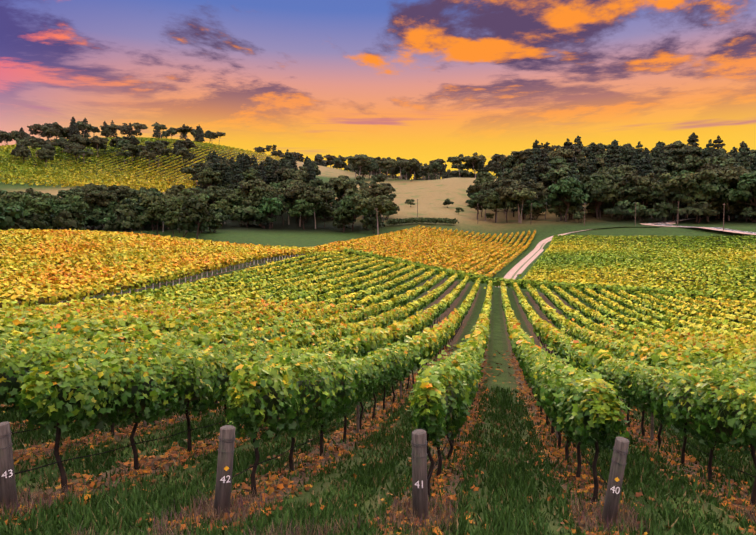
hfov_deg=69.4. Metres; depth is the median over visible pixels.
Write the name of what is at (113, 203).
tree
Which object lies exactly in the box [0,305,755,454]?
vine leaves
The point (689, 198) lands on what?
tree
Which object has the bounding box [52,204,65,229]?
tree
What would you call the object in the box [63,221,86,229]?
tree
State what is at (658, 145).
tree
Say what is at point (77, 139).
tree
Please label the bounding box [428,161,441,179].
tree
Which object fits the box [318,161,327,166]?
tree
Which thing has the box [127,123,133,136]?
tree
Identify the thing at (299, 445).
drip lines
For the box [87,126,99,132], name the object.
tree
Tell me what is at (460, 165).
tree
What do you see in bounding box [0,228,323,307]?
yellow vines
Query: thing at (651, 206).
tree
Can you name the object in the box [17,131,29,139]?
tree
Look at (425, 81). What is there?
sky
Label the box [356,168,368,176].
tree
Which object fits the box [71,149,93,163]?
tree
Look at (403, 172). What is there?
tree
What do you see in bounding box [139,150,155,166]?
tree
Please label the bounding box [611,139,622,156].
tree
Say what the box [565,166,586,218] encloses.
tree
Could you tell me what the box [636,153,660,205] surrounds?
tree
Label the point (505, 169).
tree
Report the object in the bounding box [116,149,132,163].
tree
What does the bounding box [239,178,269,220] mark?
tree
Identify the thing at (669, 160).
tree
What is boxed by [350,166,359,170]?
tree
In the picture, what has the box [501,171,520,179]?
tree
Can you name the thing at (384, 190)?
tree
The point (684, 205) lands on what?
tree
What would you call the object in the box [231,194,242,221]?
tree
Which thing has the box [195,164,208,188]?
tree
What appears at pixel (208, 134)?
tree
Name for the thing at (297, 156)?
tree
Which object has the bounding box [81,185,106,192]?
tree
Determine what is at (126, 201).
tree
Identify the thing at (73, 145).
tree
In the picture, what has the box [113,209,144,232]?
tree
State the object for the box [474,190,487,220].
tree
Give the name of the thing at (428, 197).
ground
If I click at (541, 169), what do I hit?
tree
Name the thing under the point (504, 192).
tree
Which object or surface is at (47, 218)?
tree
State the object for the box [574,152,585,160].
tree
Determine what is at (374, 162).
tree
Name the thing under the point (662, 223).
road asphalt
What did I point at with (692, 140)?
tree
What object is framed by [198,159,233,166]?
tree
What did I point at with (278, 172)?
tree
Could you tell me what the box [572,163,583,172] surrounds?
tree
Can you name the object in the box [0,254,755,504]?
vine
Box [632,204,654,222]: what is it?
tree
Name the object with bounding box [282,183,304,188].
tree
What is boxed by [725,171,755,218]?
tree
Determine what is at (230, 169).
tree
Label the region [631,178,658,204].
tree
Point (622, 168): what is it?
tree
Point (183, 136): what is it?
tree
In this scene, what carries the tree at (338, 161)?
on the ground at (428, 197)
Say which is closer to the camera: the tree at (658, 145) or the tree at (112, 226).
the tree at (112, 226)
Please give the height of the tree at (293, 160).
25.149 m
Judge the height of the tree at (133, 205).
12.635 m
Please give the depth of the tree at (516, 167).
375.40 m
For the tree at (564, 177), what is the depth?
291.87 m
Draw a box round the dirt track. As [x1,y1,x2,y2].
[495,227,611,286]
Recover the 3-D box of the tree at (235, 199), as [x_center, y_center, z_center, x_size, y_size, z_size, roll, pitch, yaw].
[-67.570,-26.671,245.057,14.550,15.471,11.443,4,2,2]
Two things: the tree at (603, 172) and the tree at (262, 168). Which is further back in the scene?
the tree at (262, 168)
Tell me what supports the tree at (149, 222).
on the ground at (428, 197)
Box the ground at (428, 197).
[0,141,755,534]
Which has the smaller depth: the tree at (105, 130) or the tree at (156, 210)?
the tree at (156, 210)
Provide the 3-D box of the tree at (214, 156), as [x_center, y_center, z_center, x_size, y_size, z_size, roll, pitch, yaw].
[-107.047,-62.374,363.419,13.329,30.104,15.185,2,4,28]
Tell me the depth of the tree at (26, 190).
231.91 m
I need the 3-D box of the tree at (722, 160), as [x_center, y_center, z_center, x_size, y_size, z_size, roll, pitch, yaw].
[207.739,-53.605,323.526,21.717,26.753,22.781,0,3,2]
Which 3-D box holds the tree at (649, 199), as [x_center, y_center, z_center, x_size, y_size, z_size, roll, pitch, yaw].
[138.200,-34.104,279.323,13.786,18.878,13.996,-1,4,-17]
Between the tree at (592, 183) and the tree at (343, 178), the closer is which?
the tree at (592, 183)
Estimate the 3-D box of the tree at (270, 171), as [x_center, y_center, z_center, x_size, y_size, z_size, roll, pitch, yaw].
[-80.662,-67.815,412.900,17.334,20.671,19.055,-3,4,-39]
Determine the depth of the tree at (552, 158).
395.22 m
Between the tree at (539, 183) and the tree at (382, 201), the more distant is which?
the tree at (539, 183)
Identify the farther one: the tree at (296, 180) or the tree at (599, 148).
the tree at (599, 148)
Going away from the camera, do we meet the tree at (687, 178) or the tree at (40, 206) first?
the tree at (40, 206)
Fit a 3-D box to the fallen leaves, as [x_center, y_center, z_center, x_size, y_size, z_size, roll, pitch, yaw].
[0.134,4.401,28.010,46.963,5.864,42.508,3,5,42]
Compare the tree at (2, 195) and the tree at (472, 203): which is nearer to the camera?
the tree at (2, 195)
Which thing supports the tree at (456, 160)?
on the ground at (428, 197)
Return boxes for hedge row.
[386,217,458,224]
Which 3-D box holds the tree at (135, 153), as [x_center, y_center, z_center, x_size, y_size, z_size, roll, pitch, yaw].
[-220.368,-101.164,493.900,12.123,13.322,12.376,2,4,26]
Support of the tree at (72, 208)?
on the ground at (428, 197)
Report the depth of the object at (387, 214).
283.50 m
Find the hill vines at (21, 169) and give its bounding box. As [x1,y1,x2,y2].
[0,137,281,191]
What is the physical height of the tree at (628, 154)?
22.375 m
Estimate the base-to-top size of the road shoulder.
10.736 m
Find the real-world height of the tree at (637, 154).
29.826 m
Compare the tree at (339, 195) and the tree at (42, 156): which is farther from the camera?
the tree at (42, 156)
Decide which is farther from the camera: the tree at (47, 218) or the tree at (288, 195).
the tree at (288, 195)
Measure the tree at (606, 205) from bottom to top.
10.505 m
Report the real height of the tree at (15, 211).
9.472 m
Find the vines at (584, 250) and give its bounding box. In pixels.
[522,234,755,297]
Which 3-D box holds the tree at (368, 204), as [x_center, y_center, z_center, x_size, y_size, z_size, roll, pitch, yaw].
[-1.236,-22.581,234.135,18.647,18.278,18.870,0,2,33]
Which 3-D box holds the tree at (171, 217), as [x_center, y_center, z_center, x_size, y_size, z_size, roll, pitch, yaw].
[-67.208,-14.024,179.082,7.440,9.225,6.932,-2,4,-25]
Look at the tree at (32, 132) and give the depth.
595.66 m
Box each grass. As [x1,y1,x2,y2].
[0,380,755,534]
[511,230,582,278]
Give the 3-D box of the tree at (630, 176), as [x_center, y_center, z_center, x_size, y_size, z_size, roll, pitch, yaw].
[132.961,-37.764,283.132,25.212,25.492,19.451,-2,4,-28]
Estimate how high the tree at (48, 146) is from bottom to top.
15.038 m
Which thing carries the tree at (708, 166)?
on the ground at (428, 197)
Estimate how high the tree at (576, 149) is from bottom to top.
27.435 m
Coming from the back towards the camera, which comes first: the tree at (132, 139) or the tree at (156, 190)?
the tree at (132, 139)
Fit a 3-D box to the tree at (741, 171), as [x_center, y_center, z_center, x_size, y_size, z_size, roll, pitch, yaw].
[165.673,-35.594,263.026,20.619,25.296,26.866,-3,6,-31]
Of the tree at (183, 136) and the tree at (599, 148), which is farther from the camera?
the tree at (183, 136)
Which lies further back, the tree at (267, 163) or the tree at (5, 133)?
the tree at (5, 133)
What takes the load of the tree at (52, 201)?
on the ground at (428, 197)
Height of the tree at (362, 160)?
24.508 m
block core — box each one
[321,227,523,275]
[536,236,755,297]
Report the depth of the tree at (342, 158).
807.25 m
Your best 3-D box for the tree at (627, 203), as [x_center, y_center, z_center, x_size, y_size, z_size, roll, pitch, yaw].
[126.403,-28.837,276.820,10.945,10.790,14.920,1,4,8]
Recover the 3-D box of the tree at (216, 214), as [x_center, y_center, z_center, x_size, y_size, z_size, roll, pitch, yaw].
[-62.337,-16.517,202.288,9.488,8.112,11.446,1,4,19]
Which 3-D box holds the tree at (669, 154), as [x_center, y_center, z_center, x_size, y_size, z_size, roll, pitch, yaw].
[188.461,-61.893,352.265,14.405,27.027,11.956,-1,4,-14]
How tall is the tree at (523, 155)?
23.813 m
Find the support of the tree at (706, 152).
on the ground at (428, 197)
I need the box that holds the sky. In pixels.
[0,0,755,179]
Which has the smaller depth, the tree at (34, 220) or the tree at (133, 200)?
the tree at (34, 220)
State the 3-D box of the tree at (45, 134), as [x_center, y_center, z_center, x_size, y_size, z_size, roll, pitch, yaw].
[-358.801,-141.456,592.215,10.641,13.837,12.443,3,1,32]
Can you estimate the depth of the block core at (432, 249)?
176.66 m
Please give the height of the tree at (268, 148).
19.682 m
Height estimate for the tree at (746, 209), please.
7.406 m
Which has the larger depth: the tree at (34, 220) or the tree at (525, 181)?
the tree at (525, 181)
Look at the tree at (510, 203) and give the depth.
282.57 m
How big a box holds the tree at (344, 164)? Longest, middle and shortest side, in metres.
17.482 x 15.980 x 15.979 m
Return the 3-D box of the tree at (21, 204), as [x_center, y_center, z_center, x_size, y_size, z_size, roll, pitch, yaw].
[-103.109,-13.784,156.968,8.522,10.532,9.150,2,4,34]
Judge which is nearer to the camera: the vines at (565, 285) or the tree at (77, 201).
the vines at (565, 285)
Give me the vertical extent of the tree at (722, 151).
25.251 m
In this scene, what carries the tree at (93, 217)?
on the ground at (428, 197)
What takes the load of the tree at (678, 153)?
on the ground at (428, 197)
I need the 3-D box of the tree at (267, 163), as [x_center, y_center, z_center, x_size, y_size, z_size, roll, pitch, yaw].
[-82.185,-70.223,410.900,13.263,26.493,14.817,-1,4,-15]
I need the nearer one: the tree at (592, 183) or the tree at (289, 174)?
the tree at (592, 183)
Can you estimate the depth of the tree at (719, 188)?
245.34 m
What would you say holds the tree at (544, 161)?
on the ground at (428, 197)
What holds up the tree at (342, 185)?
on the ground at (428, 197)
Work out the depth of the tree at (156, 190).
296.96 m
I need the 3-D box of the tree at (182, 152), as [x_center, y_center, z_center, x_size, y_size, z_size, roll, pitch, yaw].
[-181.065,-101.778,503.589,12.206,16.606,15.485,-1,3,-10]
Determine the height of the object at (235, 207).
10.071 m
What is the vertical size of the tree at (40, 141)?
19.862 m
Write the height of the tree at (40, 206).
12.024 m
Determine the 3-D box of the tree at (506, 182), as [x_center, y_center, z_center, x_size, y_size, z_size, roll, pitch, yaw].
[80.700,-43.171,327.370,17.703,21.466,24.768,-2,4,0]
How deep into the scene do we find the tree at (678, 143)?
396.04 m
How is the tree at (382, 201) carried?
on the ground at (428, 197)
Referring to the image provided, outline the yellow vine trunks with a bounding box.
[37,252,315,304]
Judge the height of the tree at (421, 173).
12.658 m
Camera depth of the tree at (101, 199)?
208.03 m
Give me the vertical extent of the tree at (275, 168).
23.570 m
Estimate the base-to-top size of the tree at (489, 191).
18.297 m
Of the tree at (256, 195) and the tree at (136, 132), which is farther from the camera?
the tree at (136, 132)
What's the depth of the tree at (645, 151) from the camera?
361.58 m
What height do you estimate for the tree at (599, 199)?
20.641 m
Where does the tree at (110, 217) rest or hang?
on the ground at (428, 197)
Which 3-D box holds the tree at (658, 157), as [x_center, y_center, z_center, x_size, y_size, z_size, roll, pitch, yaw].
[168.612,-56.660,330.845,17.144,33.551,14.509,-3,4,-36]
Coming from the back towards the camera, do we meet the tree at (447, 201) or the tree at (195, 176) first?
the tree at (195, 176)
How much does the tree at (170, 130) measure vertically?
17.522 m
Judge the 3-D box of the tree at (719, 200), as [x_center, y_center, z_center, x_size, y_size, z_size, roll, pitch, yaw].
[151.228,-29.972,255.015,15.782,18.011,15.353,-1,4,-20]
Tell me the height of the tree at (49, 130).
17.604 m
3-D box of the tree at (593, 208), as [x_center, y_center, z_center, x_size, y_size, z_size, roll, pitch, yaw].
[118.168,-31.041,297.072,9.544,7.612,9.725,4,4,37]
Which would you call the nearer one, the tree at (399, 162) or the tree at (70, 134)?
the tree at (399, 162)
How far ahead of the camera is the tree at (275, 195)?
240.17 m
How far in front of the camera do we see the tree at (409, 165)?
492.77 m
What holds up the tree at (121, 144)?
on the ground at (428, 197)
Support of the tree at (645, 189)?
on the ground at (428, 197)
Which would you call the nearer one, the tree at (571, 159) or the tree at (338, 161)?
the tree at (571, 159)
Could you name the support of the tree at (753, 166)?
on the ground at (428, 197)
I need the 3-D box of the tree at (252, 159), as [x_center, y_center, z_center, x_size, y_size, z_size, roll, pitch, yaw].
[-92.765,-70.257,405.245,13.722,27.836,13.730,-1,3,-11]
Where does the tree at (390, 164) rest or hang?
on the ground at (428, 197)
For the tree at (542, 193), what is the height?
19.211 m
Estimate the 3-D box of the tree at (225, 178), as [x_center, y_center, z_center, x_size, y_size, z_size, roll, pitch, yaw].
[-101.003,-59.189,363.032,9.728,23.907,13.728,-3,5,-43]
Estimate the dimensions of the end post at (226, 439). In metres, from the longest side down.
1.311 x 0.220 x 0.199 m
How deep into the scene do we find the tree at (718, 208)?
258.10 m
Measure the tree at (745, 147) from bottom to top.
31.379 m
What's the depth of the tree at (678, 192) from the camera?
254.98 m
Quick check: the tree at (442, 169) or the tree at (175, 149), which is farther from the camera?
the tree at (442, 169)
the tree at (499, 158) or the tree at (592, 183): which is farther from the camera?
the tree at (499, 158)
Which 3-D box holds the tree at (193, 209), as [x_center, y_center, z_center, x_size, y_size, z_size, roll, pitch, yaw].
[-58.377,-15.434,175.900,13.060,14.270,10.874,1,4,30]
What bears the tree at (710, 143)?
on the ground at (428, 197)
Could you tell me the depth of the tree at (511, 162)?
517.00 m
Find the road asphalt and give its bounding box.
[652,218,755,233]
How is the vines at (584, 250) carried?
on the ground at (428, 197)
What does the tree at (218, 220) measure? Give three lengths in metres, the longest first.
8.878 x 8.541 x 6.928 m
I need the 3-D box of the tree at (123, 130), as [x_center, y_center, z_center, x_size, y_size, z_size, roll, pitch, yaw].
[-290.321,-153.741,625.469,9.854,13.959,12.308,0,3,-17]
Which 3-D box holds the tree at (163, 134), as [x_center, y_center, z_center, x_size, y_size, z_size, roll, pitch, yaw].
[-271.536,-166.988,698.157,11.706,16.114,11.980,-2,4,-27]
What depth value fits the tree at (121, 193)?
227.29 m
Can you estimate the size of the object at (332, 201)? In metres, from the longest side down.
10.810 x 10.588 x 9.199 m
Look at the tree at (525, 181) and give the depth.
297.32 m
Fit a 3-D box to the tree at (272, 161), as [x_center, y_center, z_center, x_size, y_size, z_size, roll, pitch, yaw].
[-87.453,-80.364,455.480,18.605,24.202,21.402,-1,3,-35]
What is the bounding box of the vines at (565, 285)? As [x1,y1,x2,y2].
[343,248,755,300]
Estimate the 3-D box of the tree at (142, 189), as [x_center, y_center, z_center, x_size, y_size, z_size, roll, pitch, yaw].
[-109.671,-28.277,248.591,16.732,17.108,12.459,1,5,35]
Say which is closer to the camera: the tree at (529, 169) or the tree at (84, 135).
the tree at (529, 169)
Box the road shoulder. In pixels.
[642,218,755,234]
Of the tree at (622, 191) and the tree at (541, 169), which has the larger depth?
the tree at (541, 169)
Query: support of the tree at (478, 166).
on the ground at (428, 197)
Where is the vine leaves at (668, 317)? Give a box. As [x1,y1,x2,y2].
[7,248,755,335]
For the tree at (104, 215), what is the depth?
205.57 m
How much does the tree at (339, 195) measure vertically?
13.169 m
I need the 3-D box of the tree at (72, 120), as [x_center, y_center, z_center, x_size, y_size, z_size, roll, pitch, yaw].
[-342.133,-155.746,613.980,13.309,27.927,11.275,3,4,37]
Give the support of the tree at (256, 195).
on the ground at (428, 197)
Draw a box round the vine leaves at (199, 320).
[0,294,755,376]
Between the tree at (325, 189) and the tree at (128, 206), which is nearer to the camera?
the tree at (128, 206)
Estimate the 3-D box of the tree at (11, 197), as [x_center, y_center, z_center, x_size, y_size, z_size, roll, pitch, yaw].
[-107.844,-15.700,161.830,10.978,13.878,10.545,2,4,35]
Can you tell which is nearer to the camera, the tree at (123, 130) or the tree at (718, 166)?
the tree at (718, 166)
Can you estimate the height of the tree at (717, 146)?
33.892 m
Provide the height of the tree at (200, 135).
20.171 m
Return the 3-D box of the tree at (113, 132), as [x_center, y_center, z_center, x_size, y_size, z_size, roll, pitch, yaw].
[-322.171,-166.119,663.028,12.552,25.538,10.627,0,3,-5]
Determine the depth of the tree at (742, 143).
463.14 m
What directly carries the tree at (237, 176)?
on the ground at (428, 197)
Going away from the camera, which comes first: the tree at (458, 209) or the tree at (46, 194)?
the tree at (46, 194)
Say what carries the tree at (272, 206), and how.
on the ground at (428, 197)
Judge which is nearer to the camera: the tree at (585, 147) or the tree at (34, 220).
the tree at (34, 220)
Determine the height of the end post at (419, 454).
1.364 m
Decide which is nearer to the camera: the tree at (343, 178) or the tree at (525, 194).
the tree at (525, 194)
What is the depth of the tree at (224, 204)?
229.27 m
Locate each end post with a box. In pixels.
[0,421,17,508]
[214,425,235,516]
[411,429,427,519]
[602,437,628,524]
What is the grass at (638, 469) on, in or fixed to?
on the ground at (428, 197)
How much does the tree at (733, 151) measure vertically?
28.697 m
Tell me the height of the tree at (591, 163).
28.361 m
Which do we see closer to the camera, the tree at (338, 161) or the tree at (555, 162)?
the tree at (555, 162)
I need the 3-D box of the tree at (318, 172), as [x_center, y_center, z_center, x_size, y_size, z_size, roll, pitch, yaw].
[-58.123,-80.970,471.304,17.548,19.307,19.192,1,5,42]
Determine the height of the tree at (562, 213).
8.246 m
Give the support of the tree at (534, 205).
on the ground at (428, 197)
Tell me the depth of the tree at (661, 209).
254.51 m
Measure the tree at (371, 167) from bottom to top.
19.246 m
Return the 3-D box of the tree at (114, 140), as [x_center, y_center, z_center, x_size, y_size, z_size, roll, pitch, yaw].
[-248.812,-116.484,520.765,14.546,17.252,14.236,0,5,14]
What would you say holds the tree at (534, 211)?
on the ground at (428, 197)
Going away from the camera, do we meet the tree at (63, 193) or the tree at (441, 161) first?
the tree at (63, 193)
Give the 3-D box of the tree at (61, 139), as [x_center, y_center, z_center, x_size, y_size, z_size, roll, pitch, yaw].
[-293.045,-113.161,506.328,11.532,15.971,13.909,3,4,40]
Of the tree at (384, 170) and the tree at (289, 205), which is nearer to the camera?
the tree at (289, 205)
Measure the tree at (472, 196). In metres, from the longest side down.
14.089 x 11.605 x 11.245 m
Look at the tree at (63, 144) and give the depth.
501.38 m
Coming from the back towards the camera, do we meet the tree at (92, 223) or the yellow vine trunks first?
the tree at (92, 223)
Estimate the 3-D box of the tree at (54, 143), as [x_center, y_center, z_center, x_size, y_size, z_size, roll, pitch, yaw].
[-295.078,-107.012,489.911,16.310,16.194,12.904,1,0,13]
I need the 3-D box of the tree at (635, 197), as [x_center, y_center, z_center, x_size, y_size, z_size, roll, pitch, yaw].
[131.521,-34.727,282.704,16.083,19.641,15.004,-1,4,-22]
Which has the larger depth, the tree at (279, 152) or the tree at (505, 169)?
the tree at (279, 152)
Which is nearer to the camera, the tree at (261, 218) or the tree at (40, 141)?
the tree at (261, 218)
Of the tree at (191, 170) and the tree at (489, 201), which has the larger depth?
the tree at (191, 170)
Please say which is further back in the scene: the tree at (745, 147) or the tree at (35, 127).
the tree at (35, 127)
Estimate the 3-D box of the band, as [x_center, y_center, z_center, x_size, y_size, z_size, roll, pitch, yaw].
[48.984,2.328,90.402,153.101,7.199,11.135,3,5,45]
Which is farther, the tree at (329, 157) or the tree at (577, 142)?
the tree at (329, 157)
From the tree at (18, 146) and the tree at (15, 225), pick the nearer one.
the tree at (15, 225)
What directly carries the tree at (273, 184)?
on the ground at (428, 197)
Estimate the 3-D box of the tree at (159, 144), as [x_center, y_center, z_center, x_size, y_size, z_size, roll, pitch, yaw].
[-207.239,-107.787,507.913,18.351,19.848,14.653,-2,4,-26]
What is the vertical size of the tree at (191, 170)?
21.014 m
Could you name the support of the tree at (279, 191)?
on the ground at (428, 197)
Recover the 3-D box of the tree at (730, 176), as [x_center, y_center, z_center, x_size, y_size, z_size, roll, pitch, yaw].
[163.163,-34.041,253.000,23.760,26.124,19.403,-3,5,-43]
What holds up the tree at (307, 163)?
on the ground at (428, 197)
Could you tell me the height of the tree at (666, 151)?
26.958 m
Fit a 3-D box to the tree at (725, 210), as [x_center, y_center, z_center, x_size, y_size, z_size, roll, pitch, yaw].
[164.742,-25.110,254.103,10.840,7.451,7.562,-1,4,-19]
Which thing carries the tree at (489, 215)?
on the ground at (428, 197)
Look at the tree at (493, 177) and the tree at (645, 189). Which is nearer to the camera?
the tree at (645, 189)
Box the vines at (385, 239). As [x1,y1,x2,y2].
[302,225,535,276]
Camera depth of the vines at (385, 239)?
179.77 m
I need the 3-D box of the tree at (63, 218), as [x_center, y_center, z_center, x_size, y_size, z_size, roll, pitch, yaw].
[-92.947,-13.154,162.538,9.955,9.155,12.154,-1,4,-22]
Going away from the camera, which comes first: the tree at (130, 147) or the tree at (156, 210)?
the tree at (156, 210)
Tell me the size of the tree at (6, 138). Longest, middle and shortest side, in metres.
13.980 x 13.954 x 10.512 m
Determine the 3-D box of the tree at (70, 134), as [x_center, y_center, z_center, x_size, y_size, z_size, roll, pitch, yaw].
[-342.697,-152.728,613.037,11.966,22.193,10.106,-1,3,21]
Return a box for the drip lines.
[2,346,754,483]
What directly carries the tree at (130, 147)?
on the ground at (428, 197)
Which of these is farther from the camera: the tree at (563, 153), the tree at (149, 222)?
the tree at (563, 153)
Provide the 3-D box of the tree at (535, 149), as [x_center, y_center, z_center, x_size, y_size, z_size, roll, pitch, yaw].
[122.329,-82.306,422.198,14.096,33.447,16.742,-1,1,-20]
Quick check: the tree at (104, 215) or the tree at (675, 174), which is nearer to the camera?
the tree at (104, 215)
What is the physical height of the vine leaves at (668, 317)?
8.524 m
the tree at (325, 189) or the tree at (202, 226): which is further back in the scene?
the tree at (325, 189)
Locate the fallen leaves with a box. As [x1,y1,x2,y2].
[0,345,755,534]
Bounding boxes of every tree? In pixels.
[0,131,10,144]
[0,135,12,144]
[0,190,9,198]
[0,192,27,205]
[0,204,23,229]
[0,214,25,229]
[8,130,22,143]
[9,201,33,217]
[13,138,40,157]
[14,188,41,194]
[14,212,48,229]
[15,143,29,157]
[15,147,30,162]
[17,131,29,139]
[18,197,55,218]
[23,136,46,156]
[27,124,47,133]
[28,130,42,135]
[28,191,41,199]
[33,124,58,139]
[35,148,54,161]
[35,214,61,229]
[36,193,51,197]
[37,149,53,165]
[39,143,55,151]
[40,126,57,136]
[41,132,52,138]
[42,195,59,200]
[44,122,63,138]
[46,198,59,205]
[47,139,57,146]
[49,210,84,229]
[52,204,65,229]
[53,131,62,137]
[54,137,66,152]
[55,204,86,229]
[57,188,84,197]
[59,141,70,148]
[59,194,88,209]
[63,142,85,160]
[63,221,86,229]
[68,116,79,136]
[68,122,76,137]
[68,135,91,157]
[70,134,89,142]
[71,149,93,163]
[75,121,93,129]
[75,183,106,190]
[79,118,90,136]
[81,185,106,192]
[82,191,116,229]
[84,209,103,229]
[85,202,97,211]
[86,222,98,229]
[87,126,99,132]
[89,135,108,150]
[90,141,106,149]
[91,204,112,228]
[96,211,111,229]
[101,121,110,136]
[101,128,111,134]
[102,213,118,230]
[103,184,138,201]
[103,219,123,230]
[105,185,133,190]
[109,120,117,136]
[109,136,122,152]
[109,201,116,209]
[112,203,133,228]
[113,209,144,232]
[115,123,131,130]
[116,140,129,150]
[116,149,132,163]
[118,197,137,203]
[120,128,128,134]
[121,198,135,227]
[121,215,149,232]
[122,143,139,163]
[123,135,139,144]
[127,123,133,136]
[128,150,140,159]
[131,122,147,129]
[131,186,152,194]
[131,201,147,228]
[133,129,141,135]
[134,193,153,224]
[135,193,174,231]
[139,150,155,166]
[141,212,161,229]
[144,201,169,233]
[145,141,165,161]
[148,187,162,195]
[149,146,170,166]
[151,123,167,136]
[152,122,161,137]
[155,140,168,145]
[160,193,192,229]
[161,131,169,137]
[161,211,183,237]
[164,188,209,232]
[165,127,176,136]
[165,184,200,197]
[166,200,183,232]
[167,221,197,237]
[171,145,183,159]
[172,140,181,145]
[174,128,188,134]
[175,148,188,157]
[178,198,215,238]
[179,125,191,132]
[180,124,186,139]
[180,138,197,150]
[181,163,214,184]
[183,152,195,163]
[191,169,225,180]
[192,216,208,235]
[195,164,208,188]
[197,127,204,141]
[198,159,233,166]
[198,167,221,185]
[201,188,225,203]
[202,185,233,223]
[203,130,215,142]
[206,212,223,232]
[208,151,226,186]
[209,159,233,169]
[210,198,235,225]
[211,216,222,232]
[212,132,225,141]
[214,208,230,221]
[219,192,243,223]
[221,161,231,187]
[227,161,245,189]
[227,162,234,181]
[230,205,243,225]
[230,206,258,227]
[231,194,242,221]
[234,188,250,198]
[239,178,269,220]
[240,154,251,179]
[240,168,260,180]
[240,186,275,226]
[249,154,255,165]
[251,160,262,180]
[255,146,264,152]
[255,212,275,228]
[256,197,283,228]
[258,161,267,183]
[263,156,281,164]
[264,157,273,183]
[264,164,273,177]
[264,185,298,224]
[265,144,276,151]
[265,192,288,227]
[268,161,281,183]
[268,182,279,187]
[271,150,282,155]
[273,167,288,180]
[277,157,286,180]
[278,194,293,224]
[280,181,289,187]
[282,166,309,180]
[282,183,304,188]
[283,186,318,226]
[284,149,290,162]
[285,176,306,185]
[287,198,316,229]
[291,157,297,169]
[294,152,303,160]
[295,186,334,228]
[303,159,310,182]
[306,162,315,183]
[306,178,330,188]
[307,202,325,219]
[312,163,320,175]
[314,156,322,162]
[316,202,332,227]
[317,186,336,201]
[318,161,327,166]
[323,154,336,166]
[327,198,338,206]
[329,175,356,194]
[330,178,357,192]
[333,157,342,164]
[333,206,353,232]
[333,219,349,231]
[334,189,344,199]
[337,155,345,168]
[337,161,346,167]
[338,193,371,230]
[345,155,371,175]
[345,188,373,227]
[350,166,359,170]
[350,194,399,234]
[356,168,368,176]
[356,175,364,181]
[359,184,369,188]
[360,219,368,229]
[361,163,376,179]
[361,183,395,208]
[362,158,379,178]
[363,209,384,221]
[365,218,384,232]
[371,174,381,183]
[376,160,396,175]
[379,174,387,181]
[379,195,391,221]
[381,168,392,178]
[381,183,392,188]
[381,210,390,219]
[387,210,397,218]
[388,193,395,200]
[391,159,404,179]
[391,168,399,178]
[401,170,409,178]
[402,158,421,180]
[404,199,414,206]
[417,171,426,175]
[427,158,445,166]
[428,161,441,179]
[439,163,445,178]
[440,169,456,175]
[443,198,453,207]
[447,154,464,175]
[451,162,466,172]
[455,207,463,212]
[457,169,468,176]
[463,152,486,177]
[465,161,483,177]
[465,172,473,177]
[465,196,486,219]
[466,179,499,210]
[469,191,482,213]
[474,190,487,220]
[475,171,494,185]
[482,191,504,222]
[484,189,508,221]
[486,160,501,173]
[486,213,494,218]
[489,176,505,182]
[491,154,507,169]
[494,185,537,222]
[494,194,518,222]
[497,168,512,177]
[497,178,514,187]
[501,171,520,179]
[502,154,517,168]
[508,181,544,215]
[510,163,537,173]
[510,187,535,222]
[511,148,533,160]
[511,173,530,219]
[512,180,543,218]
[514,165,550,179]
[520,202,546,219]
[521,199,537,218]
[522,158,537,182]
[526,204,544,219]
[529,140,540,164]
[532,149,549,187]
[534,184,551,218]
[537,181,554,186]
[538,166,578,181]
[540,165,565,183]
[542,142,550,152]
[545,192,575,220]
[546,147,574,157]
[547,155,565,162]
[547,176,591,221]
[548,203,580,219]
[549,158,571,168]
[550,175,585,218]
[555,144,580,154]
[555,206,574,219]
[562,138,578,164]
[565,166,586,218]
[570,173,595,182]
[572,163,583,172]
[573,211,585,222]
[574,136,585,159]
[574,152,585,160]
[578,157,599,167]
[581,143,602,156]
[583,151,597,174]
[583,174,611,218]
[584,177,616,212]
[585,142,605,152]
[585,153,614,170]
[586,204,604,216]
[589,189,616,217]
[590,170,609,175]
[590,202,611,213]
[596,155,626,166]
[596,168,626,182]
[597,166,610,172]
[598,180,626,217]
[599,140,623,168]
[604,204,629,220]
[607,164,632,174]
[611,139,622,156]
[613,186,639,218]
[615,200,639,219]
[617,148,635,162]
[618,170,658,217]
[619,143,635,150]
[623,183,639,217]
[627,184,660,218]
[629,141,644,170]
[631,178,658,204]
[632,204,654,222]
[636,147,650,169]
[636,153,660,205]
[639,153,674,167]
[639,182,658,217]
[641,193,661,217]
[648,200,666,208]
[650,142,679,153]
[651,146,668,180]
[651,170,718,221]
[651,178,686,220]
[652,202,679,222]
[653,143,669,172]
[661,170,688,179]
[663,145,691,155]
[665,146,702,161]
[666,151,675,169]
[667,140,688,148]
[667,162,688,173]
[675,155,712,170]
[675,201,719,222]
[679,203,686,216]
[682,181,717,221]
[686,175,730,221]
[686,195,722,221]
[687,133,698,146]
[695,163,732,175]
[695,164,723,171]
[700,146,712,162]
[704,139,715,153]
[706,167,748,218]
[710,165,750,220]
[711,200,729,219]
[712,149,729,156]
[712,155,740,166]
[713,135,724,151]
[720,206,741,220]
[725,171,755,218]
[729,147,737,157]
[729,204,746,219]
[731,149,752,217]
[738,141,747,151]
[739,143,751,162]
[739,208,755,222]
[743,207,755,222]
[750,156,755,172]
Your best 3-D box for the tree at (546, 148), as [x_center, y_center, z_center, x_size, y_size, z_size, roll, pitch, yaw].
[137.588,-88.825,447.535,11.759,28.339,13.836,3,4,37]
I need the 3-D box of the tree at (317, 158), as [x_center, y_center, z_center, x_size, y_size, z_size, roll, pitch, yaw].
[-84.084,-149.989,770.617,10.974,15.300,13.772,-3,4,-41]
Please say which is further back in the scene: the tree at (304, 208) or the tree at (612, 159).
the tree at (612, 159)

